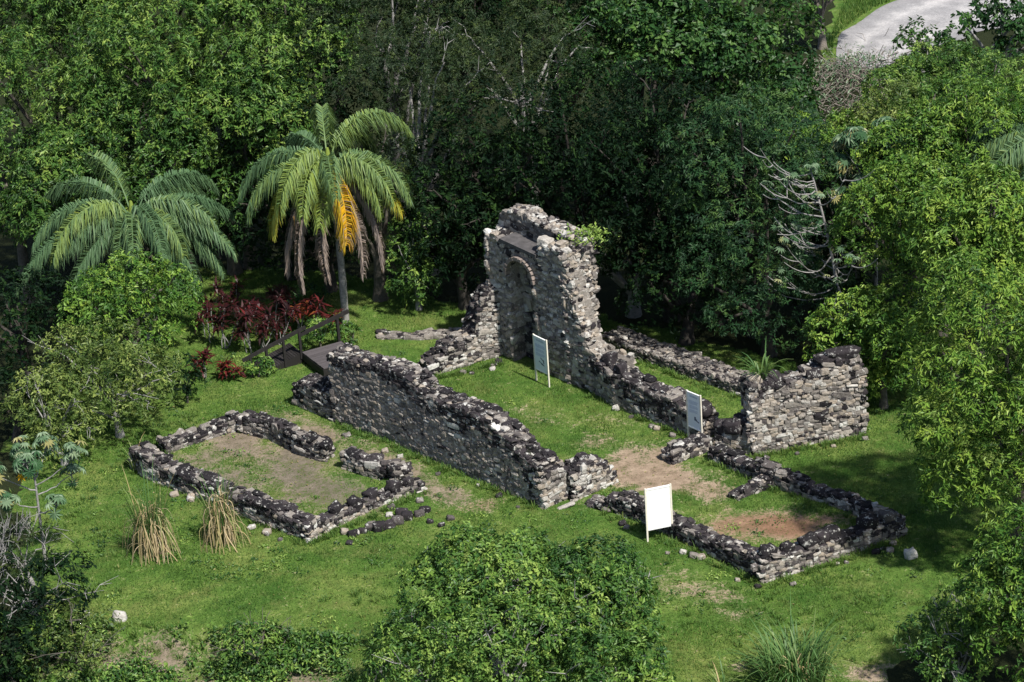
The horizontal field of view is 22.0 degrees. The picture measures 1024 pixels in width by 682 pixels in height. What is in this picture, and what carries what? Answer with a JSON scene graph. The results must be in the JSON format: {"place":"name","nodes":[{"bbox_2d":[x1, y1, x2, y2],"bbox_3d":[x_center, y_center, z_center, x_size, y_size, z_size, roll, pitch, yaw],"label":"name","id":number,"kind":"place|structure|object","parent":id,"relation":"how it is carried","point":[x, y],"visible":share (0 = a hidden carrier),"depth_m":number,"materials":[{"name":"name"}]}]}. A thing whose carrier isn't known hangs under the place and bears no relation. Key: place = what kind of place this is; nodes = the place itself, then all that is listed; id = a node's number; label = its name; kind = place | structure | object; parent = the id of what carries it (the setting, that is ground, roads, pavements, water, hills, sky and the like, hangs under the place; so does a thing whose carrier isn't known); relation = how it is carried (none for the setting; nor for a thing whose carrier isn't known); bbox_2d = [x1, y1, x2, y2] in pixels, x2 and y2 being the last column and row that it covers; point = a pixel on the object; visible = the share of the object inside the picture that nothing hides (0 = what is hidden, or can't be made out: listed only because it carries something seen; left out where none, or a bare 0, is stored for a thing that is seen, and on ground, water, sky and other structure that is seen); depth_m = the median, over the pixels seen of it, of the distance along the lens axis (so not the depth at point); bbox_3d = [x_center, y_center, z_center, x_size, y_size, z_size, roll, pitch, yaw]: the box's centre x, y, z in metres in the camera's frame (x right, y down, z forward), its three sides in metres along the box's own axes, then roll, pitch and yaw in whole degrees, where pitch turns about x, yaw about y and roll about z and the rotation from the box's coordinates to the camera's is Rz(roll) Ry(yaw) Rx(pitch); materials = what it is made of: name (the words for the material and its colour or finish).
{"place":"outdoors","nodes":[
{"label":"outdoors","id":0,"kind":"place"},
{"bbox_2d":[0,0,1023,681],"bbox_3d":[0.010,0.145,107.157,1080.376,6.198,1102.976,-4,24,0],"label":"ground","id":1,"kind":"structure","parent":0,"point":[632,464],"depth_m":88.72,"materials":[{"name":"green plant"}]},
{"bbox_2d":[0,352,59,442],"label":"dark bush","id":2,"kind":"object","parent":1,"relation":"on","point":[11,375],"visible":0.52,"depth_m":94.30,"materials":[{"name":"green plant"}]},
{"bbox_2d":[0,507,72,602],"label":"bank shrub","id":3,"kind":"object","parent":1,"relation":"on","point":[20,562],"visible":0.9,"depth_m":83.73,"materials":[{"name":"grey plant"}]},
{"bbox_2d":[0,610,73,681],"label":"bank shrub","id":4,"kind":"object","parent":1,"relation":"on","point":[7,668],"visible":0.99,"depth_m":79.27,"materials":[{"name":"green plant"}]},
{"bbox_2d":[0,265,78,388],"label":"dark bush","id":5,"kind":"object","parent":1,"relation":"on","point":[16,334],"visible":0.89,"depth_m":97.28,"materials":[{"name":"green plant"}]},
{"bbox_2d":[0,104,88,303],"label":"mango tree","id":6,"kind":"object","parent":1,"relation":"on","point":[45,134],"visible":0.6,"depth_m":103.84,"materials":[{"name":"green plant"}]},
{"bbox_2d":[0,431,88,569],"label":"silvery sapling","id":7,"kind":"object","parent":1,"relation":"on","point":[27,463],"visible":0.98,"depth_m":83.85,"materials":[{"name":"green plant"}]},
{"bbox_2d":[0,363,107,468],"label":"olive bush","id":8,"kind":"object","parent":1,"relation":"on","point":[47,425],"visible":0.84,"depth_m":91.60,"materials":[{"name":"green plant"}]},
{"bbox_2d":[0,546,114,632],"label":"bank shrub","id":9,"kind":"object","parent":1,"relation":"on","point":[42,591],"visible":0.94,"depth_m":81.30,"materials":[{"name":"green plant"}]},
{"bbox_2d":[6,598,125,680],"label":"bank shrub","id":10,"kind":"object","parent":1,"relation":"on","point":[79,658],"visible":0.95,"depth_m":80.00,"materials":[{"name":"green plant"}]},
{"bbox_2d":[0,128,150,308],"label":"mango tree","id":11,"kind":"object","parent":1,"relation":"on","point":[31,219],"visible":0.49,"depth_m":102.59,"materials":[{"name":"green plant"}]},
{"bbox_2d":[0,0,161,248],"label":"mango tree","id":12,"kind":"object","parent":1,"relation":"on","point":[14,59],"visible":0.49,"depth_m":106.12,"materials":[{"name":"green plant"}]},
{"bbox_2d":[22,315,183,438],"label":"olive bush","id":13,"kind":"object","parent":1,"relation":"on","point":[109,385],"visible":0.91,"depth_m":92.87,"materials":[{"name":"green plant"}]},
{"bbox_2d":[0,0,226,183],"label":"mango tree","id":14,"kind":"object","parent":1,"relation":"on","point":[45,20],"visible":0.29,"depth_m":108.91,"materials":[{"name":"green plant"}]},
{"bbox_2d":[13,150,238,341],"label":"palm tree","id":15,"kind":"object","parent":1,"relation":"on","point":[140,218],"visible":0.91,"depth_m":99.54,"materials":[{"name":"green plant"}]},
{"bbox_2d":[51,248,205,394],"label":"tree","id":16,"kind":"object","parent":1,"relation":"on","point":[133,299],"visible":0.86,"depth_m":95.91,"materials":[{"name":"green plant"}]},
{"bbox_2d":[46,83,222,284],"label":"mango tree","id":17,"kind":"object","parent":1,"relation":"on","point":[170,154],"visible":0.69,"depth_m":103.26,"materials":[{"name":"green plant"}]},
{"bbox_2d":[103,454,180,566],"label":"dry grass clump","id":18,"kind":"object","parent":1,"relation":"on","point":[150,535],"visible":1,"depth_m":85.49,"materials":[{"name":"beige plant"}]},
{"bbox_2d":[59,0,306,261],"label":"mango tree","id":19,"kind":"object","parent":1,"relation":"on","point":[215,9],"visible":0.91,"depth_m":103.32,"materials":[{"name":"green plant"}]},
{"bbox_2d":[0,606,387,681],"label":"weeds","id":20,"kind":"object","parent":1,"relation":"on","point":[248,673],"visible":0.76,"depth_m":79.85,"materials":[{"name":"green plant"}]},
{"bbox_2d":[155,410,240,453],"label":"ruined wall","id":21,"kind":"structure","parent":1,"relation":"on","point":[179,439],"depth_m":93.59,"materials":[{"name":"stone"}]},
{"bbox_2d":[190,464,251,553],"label":"dry grass clump","id":22,"kind":"object","parent":1,"relation":"on","point":[220,526],"visible":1,"depth_m":86.00,"materials":[{"name":"beige plant"}]},
{"bbox_2d":[127,441,325,542],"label":"ruined wall","id":23,"kind":"structure","parent":1,"relation":"on","point":[257,506],"depth_m":88.71,"materials":[{"name":"stone"}]},
{"bbox_2d":[176,135,277,275],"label":"mango tree","id":24,"kind":"object","parent":1,"relation":"on","point":[234,269],"visible":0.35,"depth_m":105.70,"materials":[{"name":"green plant"}]},
{"bbox_2d":[160,53,318,269],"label":"mango tree","id":25,"kind":"object","parent":1,"relation":"on","point":[271,139],"visible":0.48,"depth_m":104.72,"materials":[{"name":"green plant"}]},
{"bbox_2d":[205,607,299,671],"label":"bank shrub","id":26,"kind":"object","parent":1,"relation":"on","point":[256,645],"visible":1,"depth_m":79.32,"materials":[{"name":"green plant"}]},
{"bbox_2d":[172,0,378,240],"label":"mango tree","id":27,"kind":"object","parent":1,"relation":"on","point":[299,25],"visible":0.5,"depth_m":105.67,"materials":[{"name":"green plant"}]},
{"bbox_2d":[219,157,353,280],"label":"dark tree","id":28,"kind":"object","parent":1,"relation":"on","point":[259,211],"visible":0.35,"depth_m":105.18,"materials":[{"name":"green plant"}]},
{"bbox_2d":[237,409,335,461],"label":"ruined wall","id":29,"kind":"structure","parent":1,"relation":"on","point":[296,439],"depth_m":92.47,"materials":[{"name":"stone"}]},
{"bbox_2d":[242,309,348,377],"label":"timber ramp","id":30,"kind":"structure","parent":1,"relation":"on","point":[286,355],"depth_m":98.87,"materials":[{"name":"wood"}]},
{"bbox_2d":[233,32,390,254],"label":"dark tree","id":31,"kind":"object","parent":1,"relation":"on","point":[337,107],"visible":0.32,"depth_m":106.32,"materials":[{"name":"green plant"}]},
{"bbox_2d":[291,373,336,422],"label":"ruined wall","id":32,"kind":"structure","parent":1,"relation":"on","point":[310,391],"depth_m":94.92,"materials":[{"name":"stone"}]},
{"bbox_2d":[279,205,373,292],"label":"dark tree","id":33,"kind":"object","parent":1,"relation":"on","point":[333,287],"visible":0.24,"depth_m":104.35,"materials":[{"name":"green plant"}]},
{"bbox_2d":[237,103,420,324],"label":"palm tree","id":34,"kind":"object","parent":1,"relation":"on","point":[298,168],"visible":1,"depth_m":99.59,"materials":[{"name":"green plant"}]},
{"bbox_2d":[297,476,427,541],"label":"ruined wall","id":35,"kind":"structure","parent":1,"relation":"on","point":[350,509],"depth_m":87.62,"materials":[{"name":"stone"}]},
{"bbox_2d":[339,445,388,479],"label":"ruined wall","id":36,"kind":"structure","parent":1,"relation":"on","point":[360,461],"depth_m":90.15,"materials":[{"name":"stone"}]},
{"bbox_2d":[315,122,437,301],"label":"olive leaved tree","id":37,"kind":"object","parent":1,"relation":"on","point":[379,293],"visible":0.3,"depth_m":103.29,"materials":[{"name":"green plant"}]},
{"bbox_2d":[271,0,497,229],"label":"olive leaved tree","id":38,"kind":"object","parent":1,"relation":"on","point":[408,18],"visible":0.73,"depth_m":106.56,"materials":[{"name":"green plant"}]},
{"bbox_2d":[382,207,446,310],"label":"slim tree","id":39,"kind":"object","parent":1,"relation":"on","point":[414,280],"visible":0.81,"depth_m":102.08,"materials":[{"name":"green plant"}]},
{"bbox_2d":[312,14,527,276],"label":"olive leaved tree","id":40,"kind":"object","parent":1,"relation":"on","point":[423,97],"visible":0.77,"depth_m":103.65,"materials":[{"name":"green plant"}]},
{"bbox_2d":[360,597,496,681],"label":"front bush","id":41,"kind":"object","parent":1,"relation":"on","point":[406,633],"visible":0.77,"depth_m":74.74,"materials":[{"name":"green plant"}]},
{"bbox_2d":[326,342,563,506],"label":"ruined wall","id":42,"kind":"structure","parent":1,"relation":"on","point":[411,405],"depth_m":90.44,"materials":[{"name":"stone"}]},
{"bbox_2d":[396,178,510,310],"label":"dark tree","id":43,"kind":"object","parent":1,"relation":"on","point":[457,277],"visible":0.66,"depth_m":101.42,"materials":[{"name":"green plant"}]},
{"bbox_2d":[391,0,525,196],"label":"dark tree","id":44,"kind":"object","parent":1,"relation":"on","point":[462,17],"visible":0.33,"depth_m":109.83,"materials":[{"name":"green plant"}]},
{"bbox_2d":[417,281,502,374],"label":"ruined wall","id":45,"kind":"structure","parent":1,"relation":"on","point":[475,337],"depth_m":98.08,"materials":[{"name":"stone"}]},
{"bbox_2d":[391,520,575,674],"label":"front bush","id":46,"kind":"object","parent":1,"relation":"on","point":[482,579],"visible":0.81,"depth_m":75.81,"materials":[{"name":"green plant"}]},
{"bbox_2d":[395,77,577,278],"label":"dark tree","id":47,"kind":"object","parent":1,"relation":"on","point":[479,162],"visible":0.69,"depth_m":100.98,"materials":[{"name":"green plant"}]},
{"bbox_2d":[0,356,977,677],"bbox_3d":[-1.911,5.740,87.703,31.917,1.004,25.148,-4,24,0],"label":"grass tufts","id":48,"kind":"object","parent":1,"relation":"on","point":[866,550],"visible":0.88,"depth_m":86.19,"materials":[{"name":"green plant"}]},
{"bbox_2d":[418,590,601,681],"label":"front bush","id":49,"kind":"object","parent":1,"relation":"on","point":[502,643],"visible":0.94,"depth_m":73.53,"materials":[{"name":"green plant"}]},
{"bbox_2d":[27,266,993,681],"bbox_3d":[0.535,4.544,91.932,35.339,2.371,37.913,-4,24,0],"label":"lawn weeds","id":50,"kind":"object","parent":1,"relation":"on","point":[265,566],"visible":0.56,"depth_m":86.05,"materials":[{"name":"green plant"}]},
{"bbox_2d":[424,0,609,205],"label":"olive leaved tree","id":51,"kind":"object","parent":1,"relation":"on","point":[553,37],"visible":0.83,"depth_m":103.48,"materials":[{"name":"green plant"}]},
{"bbox_2d":[517,464,573,509],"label":"ruined wall","id":52,"kind":"structure","parent":1,"relation":"on","point":[552,486],"depth_m":87.20,"materials":[{"name":"stone"}]},
{"bbox_2d":[442,0,657,192],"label":"dark tree","id":53,"kind":"object","parent":1,"relation":"on","point":[500,6],"visible":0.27,"depth_m":110.81,"materials":[{"name":"green plant"}]},
{"bbox_2d":[483,203,638,391],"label":"ruined tower","id":54,"kind":"structure","parent":1,"relation":"on","point":[542,278],"depth_m":95.92,"materials":[{"name":"stone"}]},
{"bbox_2d":[488,44,677,228],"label":"dark tree","id":55,"kind":"object","parent":1,"relation":"on","point":[561,100],"visible":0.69,"depth_m":99.17,"materials":[{"name":"green plant"}]},
{"bbox_2d":[515,531,665,679],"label":"front bush","id":56,"kind":"object","parent":1,"relation":"on","point":[613,597],"visible":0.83,"depth_m":75.15,"materials":[{"name":"green plant"}]},
{"bbox_2d":[563,452,618,501],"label":"ruined wall","id":57,"kind":"structure","parent":1,"relation":"on","point":[593,473],"depth_m":87.81,"materials":[{"name":"stone"}]},
{"bbox_2d":[548,615,679,681],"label":"front bush","id":58,"kind":"object","parent":1,"relation":"on","point":[640,669],"visible":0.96,"depth_m":73.26,"materials":[{"name":"green plant"}]},
{"bbox_2d":[537,0,699,203],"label":"broad leaved tree","id":59,"kind":"object","parent":1,"relation":"on","point":[569,16],"visible":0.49,"depth_m":106.52,"materials":[{"name":"green plant"}]},
{"bbox_2d":[554,168,692,318],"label":"dark tree","id":60,"kind":"object","parent":1,"relation":"on","point":[621,282],"visible":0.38,"depth_m":99.74,"materials":[{"name":"green plant"}]},
{"bbox_2d":[554,0,745,233],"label":"broad leaved tree","id":61,"kind":"object","parent":1,"relation":"on","point":[632,27],"visible":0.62,"depth_m":104.83,"materials":[{"name":"green plant"}]},
{"bbox_2d":[587,351,718,435],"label":"ruined wall","id":62,"kind":"structure","parent":1,"relation":"on","point":[614,379],"depth_m":92.98,"materials":[{"name":"stone"}]},
{"bbox_2d":[644,483,672,541],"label":"information sign","id":63,"kind":"object","parent":1,"relation":"on","point":[658,508],"visible":1,"depth_m":84.25,"materials":[{"name":"beige paint"}]},
{"bbox_2d":[551,57,773,322],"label":"dark tree","id":64,"kind":"object","parent":1,"relation":"on","point":[665,114],"visible":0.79,"depth_m":96.98,"materials":[{"name":"green plant"}]},
{"bbox_2d":[601,326,749,395],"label":"ruined wall","id":65,"kind":"structure","parent":1,"relation":"on","point":[697,365],"depth_m":96.77,"materials":[{"name":"stone"}]},
{"bbox_2d":[604,490,765,578],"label":"ruined wall","id":66,"kind":"structure","parent":1,"relation":"on","point":[736,553],"depth_m":83.97,"materials":[{"name":"stone"}]},
{"bbox_2d":[611,200,761,345],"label":"dark tree","id":67,"kind":"object","parent":1,"relation":"on","point":[685,312],"visible":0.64,"depth_m":97.29,"materials":[{"name":"green plant"}]},
{"bbox_2d":[661,432,714,464],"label":"ruined wall","id":68,"kind":"structure","parent":1,"relation":"on","point":[675,451],"depth_m":89.89,"materials":[{"name":"stone"}]},
{"bbox_2d":[651,155,787,326],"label":"feathery tree","id":69,"kind":"object","parent":1,"relation":"on","point":[661,208],"visible":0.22,"depth_m":98.13,"materials":[{"name":"green plant"}]},
{"bbox_2d":[610,0,831,222],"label":"broad leaved tree","id":70,"kind":"object","parent":1,"relation":"on","point":[727,8],"visible":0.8,"depth_m":104.53,"materials":[{"name":"green plant"}]},
{"bbox_2d":[712,412,758,453],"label":"ruined wall","id":71,"kind":"structure","parent":1,"relation":"on","point":[730,432],"depth_m":89.95,"materials":[{"name":"stone"}]},
{"bbox_2d":[658,10,822,219],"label":"broad leaved tree","id":72,"kind":"object","parent":1,"relation":"on","point":[744,77],"visible":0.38,"depth_m":106.73,"materials":[{"name":"green plant"}]},
{"bbox_2d":[642,78,840,338],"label":"feathery tree","id":73,"kind":"object","parent":1,"relation":"on","point":[770,151],"visible":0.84,"depth_m":95.65,"materials":[{"name":"green plant"}]},
{"bbox_2d":[670,190,858,357],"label":"feathery tree","id":74,"kind":"object","parent":1,"relation":"on","point":[766,298],"visible":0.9,"depth_m":95.19,"materials":[{"name":"green plant"}]},
{"bbox_2d":[719,588,866,681],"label":"reed clump","id":75,"kind":"object","parent":1,"relation":"on","point":[797,664],"visible":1,"depth_m":76.07,"materials":[{"name":"green plant"}]},
{"bbox_2d":[738,345,869,455],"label":"ruined wall","id":76,"kind":"structure","parent":1,"relation":"on","point":[819,397],"depth_m":89.69,"materials":[{"name":"stone"}]},
{"bbox_2d":[707,441,905,521],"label":"ruined wall","id":77,"kind":"structure","parent":1,"relation":"on","point":[797,482],"depth_m":87.16,"materials":[{"name":"stone"}]},
{"bbox_2d":[743,146,877,334],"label":"bare tree","id":78,"kind":"object","parent":1,"relation":"on","point":[818,223],"visible":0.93,"depth_m":93.28,"materials":[{"name":"grey plant"}]},
{"bbox_2d":[764,233,876,328],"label":"dark tree","id":79,"kind":"object","parent":1,"relation":"on","point":[825,252],"visible":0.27,"depth_m":98.24,"materials":[{"name":"green plant"}]},
{"bbox_2d":[769,106,877,263],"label":"young mango","id":80,"kind":"object","parent":1,"relation":"on","point":[831,129],"visible":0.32,"depth_m":103.14,"materials":[{"name":"green plant"}]},
{"bbox_2d":[751,509,907,583],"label":"ruined wall","id":81,"kind":"structure","parent":1,"relation":"on","point":[826,543],"depth_m":82.61,"materials":[{"name":"stone"}]},
{"bbox_2d":[786,160,905,309],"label":"dark tree","id":82,"kind":"object","parent":1,"relation":"on","point":[829,213],"visible":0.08,"depth_m":99.27,"materials":[{"name":"green plant"}]},
{"bbox_2d":[801,286,907,400],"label":"mango","id":83,"kind":"object","parent":1,"relation":"on","point":[838,328],"visible":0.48,"depth_m":91.76,"materials":[{"name":"green plant"}]},
{"bbox_2d":[823,0,892,57],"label":"verge grass","id":84,"kind":"structure","parent":1,"relation":"on","point":[856,5],"depth_m":135.48,"materials":[{"name":"green plant"}]},
{"bbox_2d":[790,21,941,123],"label":"brush pile","id":85,"kind":"object","parent":1,"relation":"on","point":[843,65],"visible":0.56,"depth_m":124.92,"materials":[{"name":"grey plant"}]},
{"bbox_2d":[824,116,915,298],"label":"silvery tree","id":86,"kind":"object","parent":1,"relation":"on","point":[853,137],"visible":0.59,"depth_m":95.91,"materials":[{"name":"green plant"}]},
{"bbox_2d":[836,273,938,409],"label":"mango","id":87,"kind":"object","parent":1,"relation":"on","point":[876,354],"visible":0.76,"depth_m":90.86,"materials":[{"name":"green plant"}]},
{"bbox_2d":[823,148,976,378],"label":"yellow mango","id":88,"kind":"object","parent":1,"relation":"on","point":[880,216],"visible":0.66,"depth_m":91.94,"materials":[{"name":"green plant"}]},
{"bbox_2d":[847,72,974,141],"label":"bushy shrub","id":89,"kind":"object","parent":1,"relation":"on","point":[882,105],"visible":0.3,"depth_m":108.89,"materials":[{"name":"green plant"}]},
{"bbox_2d":[857,52,966,115],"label":"bushy shrub","id":90,"kind":"object","parent":1,"relation":"on","point":[882,73],"visible":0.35,"depth_m":114.95,"materials":[{"name":"green plant"}]},
{"bbox_2d":[853,93,1022,336],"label":"yellow mango","id":91,"kind":"object","parent":1,"relation":"on","point":[891,126],"visible":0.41,"depth_m":94.27,"materials":[{"name":"green plant"}]},
{"bbox_2d":[889,36,1002,130],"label":"bushy shrub","id":92,"kind":"object","parent":1,"relation":"on","point":[960,49],"visible":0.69,"depth_m":114.58,"materials":[{"name":"green plant"}]},
{"bbox_2d":[880,68,1023,334],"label":"yellow mango","id":93,"kind":"object","parent":1,"relation":"on","point":[996,105],"visible":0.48,"depth_m":93.69,"materials":[{"name":"green plant"}]},
{"bbox_2d":[892,591,1012,681],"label":"twiggy shrub","id":94,"kind":"object","parent":1,"relation":"on","point":[928,633],"visible":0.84,"depth_m":74.21,"materials":[{"name":"green plant"}]},
{"bbox_2d":[895,244,1023,546],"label":"round mango","id":95,"kind":"object","parent":1,"relation":"on","point":[980,389],"visible":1,"depth_m":79.15,"materials":[{"name":"green plant"}]},
{"bbox_2d":[896,160,1023,413],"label":"yellow mango","id":96,"kind":"object","parent":1,"relation":"on","point":[961,209],"visible":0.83,"depth_m":87.98,"materials":[{"name":"green plant"}]},
{"bbox_2d":[938,0,1023,83],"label":"leafy sapling","id":97,"kind":"object","parent":1,"relation":"on","point":[1007,25],"visible":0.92,"depth_m":120.44,"materials":[{"name":"green plant"}]},
{"bbox_2d":[950,501,1023,681],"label":"corner mango","id":98,"kind":"object","parent":1,"relation":"on","point":[1010,604],"visible":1,"depth_m":72.48,"materials":[{"name":"green plant"}]},
{"bbox_2d":[950,50,1023,120],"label":"bushy shrub","id":99,"kind":"object","parent":1,"relation":"on","point":[1006,63],"visible":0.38,"depth_m":112.32,"materials":[{"name":"green plant"}]},
{"bbox_2d":[963,107,1023,226],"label":"palm tree","id":100,"kind":"object","parent":1,"relation":"on","point":[1011,145],"visible":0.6,"depth_m":92.49,"materials":[{"name":"green plant"}]},
{"bbox_2d":[836,0,1023,68],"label":"road","id":101,"kind":"structure","parent":0,"point":[875,26],"depth_m":133.41,"materials":[{"name":"grey asphalt"}]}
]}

